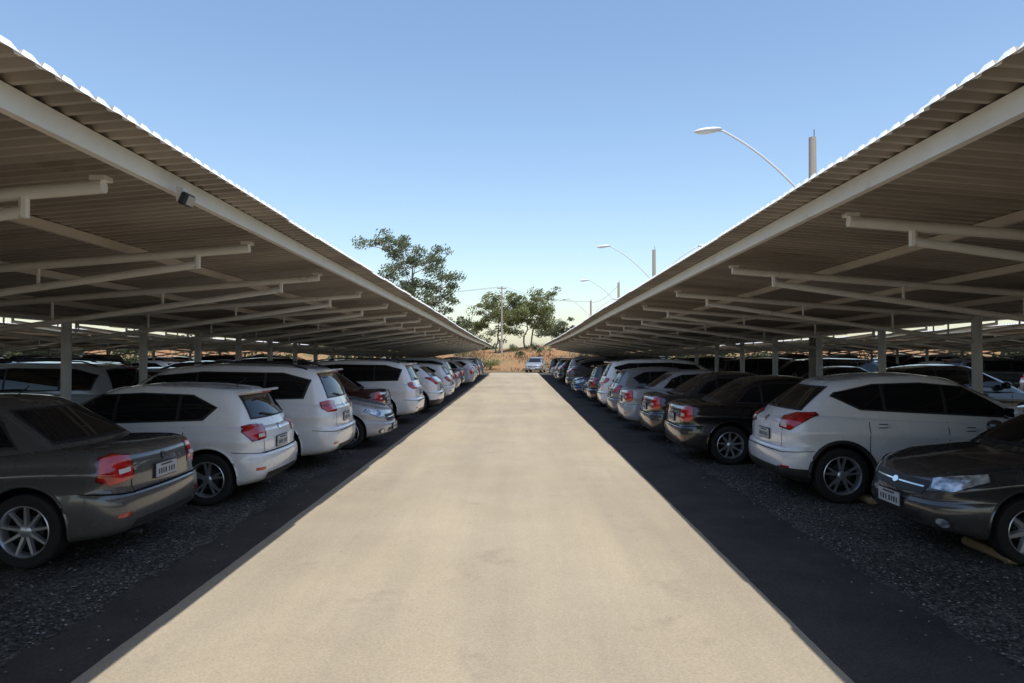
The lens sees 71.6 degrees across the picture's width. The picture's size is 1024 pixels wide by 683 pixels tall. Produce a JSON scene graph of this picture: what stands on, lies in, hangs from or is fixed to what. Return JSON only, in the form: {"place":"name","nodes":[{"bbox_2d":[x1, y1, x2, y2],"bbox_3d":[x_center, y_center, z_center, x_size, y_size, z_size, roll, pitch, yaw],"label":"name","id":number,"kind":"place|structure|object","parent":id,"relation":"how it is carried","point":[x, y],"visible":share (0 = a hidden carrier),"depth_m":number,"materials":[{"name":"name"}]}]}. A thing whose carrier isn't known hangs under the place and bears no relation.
{"place":"outdoors","nodes":[
{"label":"outdoors","id":0,"kind":"place"},
{"bbox_2d":[0,356,12,362],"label":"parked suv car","id":1,"kind":"object","parent":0,"point":[3,359],"visible":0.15,"depth_m":32.85,"materials":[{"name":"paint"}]},
{"bbox_2d":[9,355,39,358],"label":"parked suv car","id":2,"kind":"object","parent":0,"point":[14,356],"visible":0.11,"depth_m":52.46,"materials":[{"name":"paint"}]},
{"bbox_2d":[13,357,37,361],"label":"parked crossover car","id":3,"kind":"object","parent":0,"point":[21,358],"visible":0.12,"depth_m":49.94,"materials":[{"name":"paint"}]},
{"bbox_2d":[19,356,90,361],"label":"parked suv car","id":4,"kind":"object","parent":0,"point":[49,357],"visible":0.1,"depth_m":32.02,"materials":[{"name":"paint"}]},
{"bbox_2d":[2,358,150,378],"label":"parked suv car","id":5,"kind":"object","parent":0,"point":[148,376],"visible":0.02,"depth_m":17.58,"materials":[{"name":"paint"}]},
{"bbox_2d":[134,357,174,362],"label":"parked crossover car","id":6,"kind":"object","parent":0,"point":[159,358],"visible":0.12,"depth_m":49.92,"materials":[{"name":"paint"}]},
{"bbox_2d":[131,360,178,366],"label":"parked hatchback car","id":7,"kind":"object","parent":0,"point":[154,363],"visible":0.18,"depth_m":37.08,"materials":[{"name":"paint"}]},
{"bbox_2d":[138,365,188,375],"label":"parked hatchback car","id":8,"kind":"object","parent":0,"point":[151,371],"visible":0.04,"depth_m":19.34,"materials":[{"name":"paint"}]},
{"bbox_2d":[169,356,193,360],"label":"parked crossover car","id":9,"kind":"object","parent":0,"point":[180,358],"visible":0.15,"depth_m":55.01,"materials":[{"name":"paint"}]},
{"bbox_2d":[166,360,224,366],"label":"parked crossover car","id":10,"kind":"object","parent":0,"point":[186,365],"visible":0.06,"depth_m":21.89,"materials":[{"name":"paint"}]},
{"bbox_2d":[201,355,243,360],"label":"parked suv car","id":11,"kind":"object","parent":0,"point":[209,358],"visible":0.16,"depth_m":49.75,"materials":[{"name":"paint"}]},
{"bbox_2d":[215,359,233,360],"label":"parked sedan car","id":12,"kind":"object","parent":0,"point":[224,360],"visible":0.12,"depth_m":47.37,"materials":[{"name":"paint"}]},
{"bbox_2d":[245,355,287,358],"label":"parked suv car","id":13,"kind":"object","parent":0,"point":[261,356],"visible":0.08,"depth_m":54.95,"materials":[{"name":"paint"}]},
{"bbox_2d":[453,372,459,389],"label":"parked sedan car","id":14,"kind":"object","parent":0,"point":[457,380],"visible":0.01,"depth_m":32.52,"materials":[{"name":"paint"}]},
{"bbox_2d":[451,368,464,384],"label":"parked sedan car","id":15,"kind":"object","parent":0,"point":[462,376],"visible":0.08,"depth_m":37.49,"materials":[{"name":"paint"}]},
{"bbox_2d":[447,359,474,386],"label":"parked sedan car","id":16,"kind":"object","parent":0,"point":[469,375],"visible":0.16,"depth_m":39.87,"materials":[{"name":"paint"}]},
{"bbox_2d":[71,373,853,682],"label":"road","id":17,"kind":"structure","parent":0,"point":[513,528],"depth_m":5.74,"materials":[{"name":"beige concrete"}]},
{"bbox_2d":[0,374,1023,670],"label":"gravel parking surface","id":18,"kind":"object","parent":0,"point":[924,560],"visible":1,"depth_m":6.58,"materials":[{"name":"grey gravel"}]},
{"bbox_2d":[0,345,118,355],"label":"carport canopy","id":19,"kind":"object","parent":18,"relation":"on","point":[32,349],"visible":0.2,"depth_m":54.80,"materials":[{"name":"white metal"}]},
{"bbox_2d":[0,359,138,403],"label":"parked suv car","id":20,"kind":"object","parent":18,"relation":"on","point":[90,380],"visible":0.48,"depth_m":14.09,"materials":[{"name":"paint"}]},
{"bbox_2d":[0,386,197,568],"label":"parked sedan car","id":21,"kind":"object","parent":18,"relation":"on","point":[71,471],"visible":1,"depth_m":6.34,"materials":[{"name":"paint"}]},
{"bbox_2d":[80,354,124,362],"bbox_3d":[-20.295,1.509,35.180,5.343,1.897,2.230,0,-1,0],"label":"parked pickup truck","id":22,"kind":"object","parent":18,"relation":"on","point":[106,356],"visible":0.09,"depth_m":34.60,"materials":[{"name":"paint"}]},
{"bbox_2d":[0,321,306,360],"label":"carport canopy","id":23,"kind":"object","parent":18,"relation":"on","point":[108,347],"visible":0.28,"depth_m":34.71,"materials":[{"name":"white metal"}]},
{"bbox_2d":[79,378,297,504],"bbox_3d":[-5.111,1.268,9.650,4.083,1.553,2.130,0,-1,1],"label":"parked hatchback car","id":24,"kind":"object","parent":18,"relation":"on","point":[238,434],"visible":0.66,"depth_m":8.91,"materials":[{"name":"paint"}]},
{"bbox_2d":[0,373,488,682],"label":"asphalt shoulder","id":25,"kind":"object","parent":18,"relation":"on","point":[73,657],"visible":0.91,"depth_m":5.75},
{"bbox_2d":[135,360,355,465],"bbox_3d":[-5.242,1.204,12.207,4.903,1.764,2.240,0,-1,0],"label":"parked suv car","id":26,"kind":"object","parent":18,"relation":"on","point":[314,402],"visible":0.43,"depth_m":11.46,"materials":[{"name":"paint"}]},
{"bbox_2d":[0,35,491,399],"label":"carport canopy","id":27,"kind":"object","parent":18,"relation":"on","point":[100,225],"visible":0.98,"depth_m":7.46,"materials":[{"name":"white metal"}]},
{"bbox_2d":[176,186,195,207],"bbox_3d":[-2.294,-1.016,4.984,0.109,0.138,0.130,0,-1,0],"label":"floodlight","id":28,"kind":"object","parent":27,"relation":"attached to","point":[185,198],"visible":1,"depth_m":4.96,"materials":[{"name":"grey plastic"}]},
{"bbox_2d":[233,356,311,364],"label":"parked suv car","id":29,"kind":"object","parent":18,"relation":"on","point":[279,358],"visible":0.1,"depth_m":26.99,"materials":[{"name":"paint"}]},
{"bbox_2d":[330,367,392,409],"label":"parked sedan car","id":30,"kind":"object","parent":18,"relation":"on","point":[357,389],"visible":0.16,"depth_m":16.82,"materials":[{"name":"paint"}]},
{"bbox_2d":[309,358,424,417],"bbox_3d":[-4.908,1.324,19.632,4.903,1.764,2.240,0,-1,1],"label":"parked suv car","id":31,"kind":"object","parent":18,"relation":"on","point":[400,381],"visible":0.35,"depth_m":18.83,"materials":[{"name":"paint"}]},
{"bbox_2d":[341,395,396,448],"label":"parked hatchback car","id":32,"kind":"object","parent":18,"relation":"on","point":[372,418],"visible":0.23,"depth_m":14.05,"materials":[{"name":"paint"}]},
{"bbox_2d":[389,356,455,386],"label":"parked suv car","id":33,"kind":"object","parent":18,"relation":"on","point":[427,359],"visible":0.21,"depth_m":29.93,"materials":[{"name":"paint"}]},
{"bbox_2d":[408,360,443,412],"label":"parked crossover car","id":34,"kind":"object","parent":18,"relation":"on","point":[432,386],"visible":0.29,"depth_m":22.28,"materials":[{"name":"paint"}]},
{"bbox_2d":[417,363,454,395],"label":"parked hatchback car","id":35,"kind":"object","parent":18,"relation":"on","point":[442,373],"visible":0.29,"depth_m":27.44,"materials":[{"name":"paint"}]},
{"bbox_2d":[443,357,478,377],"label":"parked crossover car","id":36,"kind":"object","parent":18,"relation":"on","point":[476,367],"visible":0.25,"depth_m":47.51,"materials":[{"name":"paint"}]},
{"bbox_2d":[450,359,476,377],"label":"parked hatchback car","id":37,"kind":"object","parent":18,"relation":"on","point":[466,363],"visible":0.23,"depth_m":44.96,"materials":[{"name":"paint"}]},
{"bbox_2d":[468,358,480,375],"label":"parked hatchback car","id":38,"kind":"object","parent":18,"relation":"on","point":[475,361],"visible":0.15,"depth_m":52.52,"materials":[{"name":"paint"}]},
{"bbox_2d":[466,357,484,373],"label":"parked hatchback car","id":39,"kind":"object","parent":18,"relation":"on","point":[481,365],"visible":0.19,"depth_m":57.50,"materials":[{"name":"paint"}]},
{"bbox_2d":[0,441,1023,675],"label":"loose gravel","id":40,"kind":"structure","parent":18,"relation":"on","point":[199,542],"depth_m":6.39,"materials":[{"name":"grey gravel"}]},
{"bbox_2d":[548,357,566,374],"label":"parked hatchback car","id":41,"kind":"object","parent":18,"relation":"on","point":[553,362],"visible":0.2,"depth_m":57.42,"materials":[{"name":"paint"}]},
{"bbox_2d":[557,359,571,382],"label":"parked crossover car","id":42,"kind":"object","parent":18,"relation":"on","point":[562,371],"visible":0.19,"depth_m":42.31,"materials":[{"name":"paint"}]},
{"bbox_2d":[572,376,590,392],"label":"parked sedan car","id":43,"kind":"object","parent":18,"relation":"on","point":[578,384],"visible":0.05,"depth_m":29.89,"materials":[{"name":"paint"}]},
{"bbox_2d":[565,357,612,385],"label":"parked crossover car","id":44,"kind":"object","parent":18,"relation":"on","point":[581,367],"visible":0.35,"depth_m":34.82,"materials":[{"name":"paint"}]},
{"bbox_2d":[567,355,615,369],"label":"parked suv car","id":45,"kind":"object","parent":18,"relation":"on","point":[575,360],"visible":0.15,"depth_m":39.91,"materials":[{"name":"paint"}]},
{"bbox_2d":[586,364,606,406],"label":"parked hatchback car","id":46,"kind":"object","parent":18,"relation":"on","point":[593,381],"visible":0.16,"depth_m":24.85,"materials":[{"name":"paint"}]},
{"bbox_2d":[580,279,619,353],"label":"street lamp","id":47,"kind":"object","parent":18,"relation":"on","point":[618,289],"visible":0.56,"depth_m":59.48,"materials":[{"name":"grey metal"}]},
{"bbox_2d":[606,366,681,411],"bbox_3d":[4.791,1.442,20.422,4.083,1.553,2.130,0,-1,1],"label":"parked hatchback car","id":48,"kind":"object","parent":18,"relation":"on","point":[639,376],"visible":0.28,"depth_m":19.79,"materials":[{"name":"paint"}]},
{"bbox_2d":[597,245,702,353],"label":"street lamp","id":49,"kind":"object","parent":18,"relation":"on","point":[653,260],"visible":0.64,"depth_m":40.18,"materials":[{"name":"grey metal"}]},
{"bbox_2d":[597,357,706,404],"bbox_3d":[5.218,1.377,22.878,4.903,1.764,2.240,0,-1,2],"label":"parked suv car","id":50,"kind":"object","parent":18,"relation":"on","point":[609,374],"visible":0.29,"depth_m":22.20,"materials":[{"name":"paint"}]},
{"bbox_2d":[617,366,715,421],"bbox_3d":[4.943,1.397,17.913,4.503,1.562,2.180,0,-1,1],"label":"parked sedan car","id":51,"kind":"object","parent":18,"relation":"on","point":[629,404],"visible":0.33,"depth_m":17.25,"materials":[{"name":"paint"}]},
{"bbox_2d":[639,368,757,432],"bbox_3d":[5.085,1.357,15.433,4.503,1.562,2.180,0,-1,1],"label":"parked sedan car","id":52,"kind":"object","parent":18,"relation":"on","point":[653,413],"visible":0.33,"depth_m":14.80,"materials":[{"name":"paint"}]},
{"bbox_2d":[682,356,739,371],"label":"parked suv car","id":53,"kind":"object","parent":18,"relation":"on","point":[705,362],"visible":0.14,"depth_m":34.35,"materials":[{"name":"paint"}]},
{"bbox_2d":[664,371,805,463],"bbox_3d":[5.106,1.316,12.875,4.503,1.562,2.180,0,-1,1],"label":"parked sedan car","id":54,"kind":"object","parent":18,"relation":"on","point":[717,422],"visible":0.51,"depth_m":12.11,"materials":[{"name":"paint"}]},
{"bbox_2d":[694,127,818,377],"bbox_3d":[8.222,-1.831,19.372,6.496,8.089,0.280,0,-1,0],"label":"street lamp","id":55,"kind":"object","parent":18,"relation":"on","point":[812,171],"visible":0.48,"depth_m":19.35,"materials":[{"name":"grey metal"}]},
{"bbox_2d":[721,356,798,375],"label":"parked suv car","id":56,"kind":"object","parent":18,"relation":"on","point":[758,365],"visible":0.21,"depth_m":26.73,"materials":[{"name":"paint"}]},
{"bbox_2d":[538,373,1023,682],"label":"asphalt shoulder","id":57,"kind":"object","parent":18,"relation":"on","point":[856,631],"visible":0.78,"depth_m":5.75},
{"bbox_2d":[543,42,1023,393],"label":"carport canopy","id":58,"kind":"object","parent":18,"relation":"on","point":[914,220],"visible":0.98,"depth_m":8.23,"materials":[{"name":"white metal"}]},
{"bbox_2d":[782,354,808,358],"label":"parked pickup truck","id":59,"kind":"object","parent":18,"relation":"on","point":[794,355],"visible":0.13,"depth_m":52.06,"materials":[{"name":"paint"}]},
{"bbox_2d":[768,357,877,376],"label":"parked suv car","id":60,"kind":"object","parent":18,"relation":"on","point":[797,368],"visible":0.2,"depth_m":24.19,"materials":[{"name":"paint"}]},
{"bbox_2d":[800,365,868,378],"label":"parked sedan car","id":61,"kind":"object","parent":18,"relation":"on","point":[831,370],"visible":0.13,"depth_m":21.73,"materials":[{"name":"paint"}]},
{"bbox_2d":[827,354,859,358],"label":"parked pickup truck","id":62,"kind":"object","parent":18,"relation":"on","point":[841,355],"visible":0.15,"depth_m":44.41,"materials":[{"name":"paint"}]},
{"bbox_2d":[858,493,877,504],"bbox_3d":[4.518,1.999,9.186,0.120,0.080,0.700,0,-1,0],"label":"wheel stop","id":63,"kind":"object","parent":18,"relation":"on","point":[867,498],"visible":0.34,"depth_m":8.92,"materials":[{"name":"yellow concrete"}]},
{"bbox_2d":[720,322,1023,363],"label":"carport canopy","id":64,"kind":"object","parent":18,"relation":"on","point":[944,345],"visible":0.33,"depth_m":36.55,"materials":[{"name":"white metal"}]},
{"bbox_2d":[749,369,1023,502],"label":"parked crossover car","id":65,"kind":"object","parent":18,"relation":"on","point":[836,437],"visible":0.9,"depth_m":8.99,"materials":[{"name":"paint"}]},
{"bbox_2d":[914,354,959,364],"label":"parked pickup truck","id":66,"kind":"object","parent":18,"relation":"on","point":[937,358],"visible":0.12,"depth_m":41.80,"materials":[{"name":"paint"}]},
{"bbox_2d":[871,414,1023,564],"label":"parked sedan car","id":67,"kind":"object","parent":18,"relation":"on","point":[974,487],"visible":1,"depth_m":6.57,"materials":[{"name":"paint"}]},
{"bbox_2d":[886,362,1023,405],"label":"parked crossover car","id":68,"kind":"object","parent":18,"relation":"on","point":[1007,393],"visible":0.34,"depth_m":16.52,"materials":[{"name":"paint"}]},
{"bbox_2d":[935,345,1023,357],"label":"carport canopy","id":69,"kind":"object","parent":18,"relation":"on","point":[994,349],"visible":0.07,"depth_m":55.03,"materials":[{"name":"white metal"}]},
{"bbox_2d":[942,356,1023,388],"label":"parked suv car","id":70,"kind":"object","parent":18,"relation":"on","point":[1011,370],"visible":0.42,"depth_m":28.98,"materials":[{"name":"paint"}]},
{"bbox_2d":[961,536,1017,563],"bbox_3d":[4.499,1.958,6.686,0.120,0.080,0.700,0,-1,0],"label":"wheel stop","id":71,"kind":"object","parent":18,"relation":"on","point":[982,546],"visible":0.67,"depth_m":6.72,"materials":[{"name":"yellow concrete"}]},
{"bbox_2d":[0,0,1023,349],"label":"sky","id":72,"kind":"structure","parent":0,"point":[524,138],"materials":[{"name":"blue"}]},
{"bbox_2d":[481,371,548,373],"bbox_3d":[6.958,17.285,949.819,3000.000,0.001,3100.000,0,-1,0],"label":"ground","id":73,"kind":"structure","parent":0,"point":[513,372],"depth_m":69.19,"materials":[{"name":"beige soil"}]},
{"bbox_2d":[497,286,505,353],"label":"utility pole","id":74,"kind":"object","parent":73,"relation":"on","point":[501,318],"visible":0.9,"depth_m":88.00,"materials":[{"name":"beige concrete"}]},
{"bbox_2d":[416,287,615,302],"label":"overhead wires","id":75,"kind":"object","parent":74,"relation":"attached to","point":[533,295],"visible":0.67,"depth_m":84.81,"materials":[{"name":"grey"}]},
{"bbox_2d":[0,324,1023,363],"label":"distant trees","id":76,"kind":"object","parent":73,"relation":"on","point":[132,359],"visible":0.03,"depth_m":71.76,"materials":[{"name":"green plant"}]},
{"bbox_2d":[525,357,545,372],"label":"parked hatchback car","id":77,"kind":"object","parent":73,"relation":"on","point":[535,363],"visible":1,"depth_m":68.57,"materials":[{"name":"paint"}]},
{"bbox_2d":[562,298,616,315],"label":"street lamp","id":78,"kind":"object","parent":73,"relation":"on","point":[590,305],"visible":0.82,"depth_m":79.95,"materials":[{"name":"grey metal"}]},
{"bbox_2d":[82,346,1000,370],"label":"earth embankment","id":79,"kind":"structure","parent":0,"point":[507,364],"depth_m":84.25,"materials":[{"name":"brown soil"}]},
{"bbox_2d":[351,228,466,314],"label":"eucalyptus tree","id":80,"kind":"object","parent":79,"relation":"on","point":[401,244],"visible":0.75,"depth_m":88.88,"materials":[{"name":"green plant"}]},
{"bbox_2d":[453,352,473,357],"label":"bush","id":81,"kind":"object","parent":79,"relation":"on","point":[463,353],"visible":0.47,"depth_m":81.86,"materials":[{"name":"green plant"}]},
{"bbox_2d":[445,316,491,342],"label":"broadleaf tree","id":82,"kind":"object","parent":79,"relation":"on","point":[466,325],"visible":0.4,"depth_m":98.03,"materials":[{"name":"green plant"}]},
{"bbox_2d":[456,351,481,358],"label":"bush","id":83,"kind":"object","parent":79,"relation":"on","point":[473,355],"visible":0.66,"depth_m":79.16,"materials":[{"name":"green plant"}]},
{"bbox_2d":[482,358,500,369],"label":"bush","id":84,"kind":"object","parent":79,"relation":"on","point":[486,364],"visible":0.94,"depth_m":75.75,"materials":[{"name":"green plant"}]},
{"bbox_2d":[466,291,528,352],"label":"broadleaf tree","id":85,"kind":"object","parent":79,"relation":"on","point":[492,306],"visible":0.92,"depth_m":93.43,"materials":[{"name":"green plant"}]},
{"bbox_2d":[509,344,517,351],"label":"bush","id":86,"kind":"object","parent":79,"relation":"on","point":[515,347],"visible":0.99,"depth_m":89.77,"materials":[{"name":"green plant"}]},
{"bbox_2d":[514,350,525,356],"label":"bush","id":87,"kind":"object","parent":79,"relation":"on","point":[520,352],"visible":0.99,"depth_m":83.67,"materials":[{"name":"green plant"}]},
{"bbox_2d":[462,343,580,370],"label":"dry grass","id":88,"kind":"structure","parent":79,"relation":"on","point":[523,349],"depth_m":83.42,"materials":[{"name":"brown plant"}]},
{"bbox_2d":[497,286,561,347],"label":"broadleaf tree","id":89,"kind":"object","parent":79,"relation":"on","point":[537,309],"visible":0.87,"depth_m":94.96,"materials":[{"name":"green plant"}]},
{"bbox_2d":[524,343,539,350],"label":"bush","id":90,"kind":"object","parent":79,"relation":"on","point":[533,347],"visible":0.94,"depth_m":87.95,"materials":[{"name":"green plant"}]},
{"bbox_2d":[535,346,553,355],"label":"bush","id":91,"kind":"object","parent":79,"relation":"on","point":[540,349],"visible":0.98,"depth_m":83.70,"materials":[{"name":"green plant"}]},
{"bbox_2d":[528,308,574,339],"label":"broadleaf tree","id":92,"kind":"object","parent":79,"relation":"on","point":[559,327],"visible":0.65,"depth_m":103.02,"materials":[{"name":"green plant"}]},
{"bbox_2d":[548,353,566,361],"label":"bush","id":93,"kind":"object","parent":79,"relation":"on","point":[556,357],"visible":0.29,"depth_m":78.96,"materials":[{"name":"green plant"}]},
{"bbox_2d":[567,352,587,357],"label":"bush","id":94,"kind":"object","parent":79,"relation":"on","point":[579,355],"visible":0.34,"depth_m":80.13,"materials":[{"name":"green plant"}]},
{"bbox_2d":[554,358,568,372],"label":"parked hatchback car","id":95,"kind":"object","parent":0,"point":[559,363],"visible":0.09,"depth_m":47.49,"materials":[{"name":"paint"}]},
{"bbox_2d":[571,373,590,386],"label":"parked hatchback car","id":96,"kind":"object","parent":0,"point":[581,376],"visible":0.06,"depth_m":32.69,"materials":[{"name":"paint"}]},
{"bbox_2d":[582,381,587,394],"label":"parked sedan car","id":97,"kind":"object","parent":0,"point":[584,388],"visible":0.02,"depth_m":27.82,"materials":[{"name":"paint"}]},
{"bbox_2d":[603,355,646,359],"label":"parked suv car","id":98,"kind":"object","parent":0,"point":[617,357],"visible":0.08,"depth_m":37.47,"materials":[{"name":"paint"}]},
{"bbox_2d":[874,359,899,367],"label":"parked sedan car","id":99,"kind":"object","parent":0,"point":[889,364],"visible":0.09,"depth_m":39.30,"materials":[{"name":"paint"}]},
{"bbox_2d":[886,354,914,362],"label":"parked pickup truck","id":100,"kind":"object","parent":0,"point":[901,359],"visible":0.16,"depth_m":46.89,"materials":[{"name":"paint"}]},
{"bbox_2d":[899,356,923,365],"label":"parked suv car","id":101,"kind":"object","parent":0,"point":[911,360],"visible":0.09,"depth_m":44.72,"materials":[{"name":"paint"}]},
{"bbox_2d":[917,361,943,363],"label":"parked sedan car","id":102,"kind":"object","parent":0,"point":[932,362],"visible":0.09,"depth_m":34.59,"materials":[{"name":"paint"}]},
{"bbox_2d":[1008,355,1023,359],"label":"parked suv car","id":103,"kind":"object","parent":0,"point":[1011,356],"visible":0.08,"depth_m":49.78,"materials":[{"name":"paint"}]},
{"label":"road","id":104,"kind":"structure","parent":0,"visible":0},
{"bbox_2d":[1019,381,1023,391],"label":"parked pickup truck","id":105,"kind":"object","parent":104,"relation":"on","point":[1021,387],"visible":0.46,"depth_m":20.12,"materials":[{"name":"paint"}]}
]}

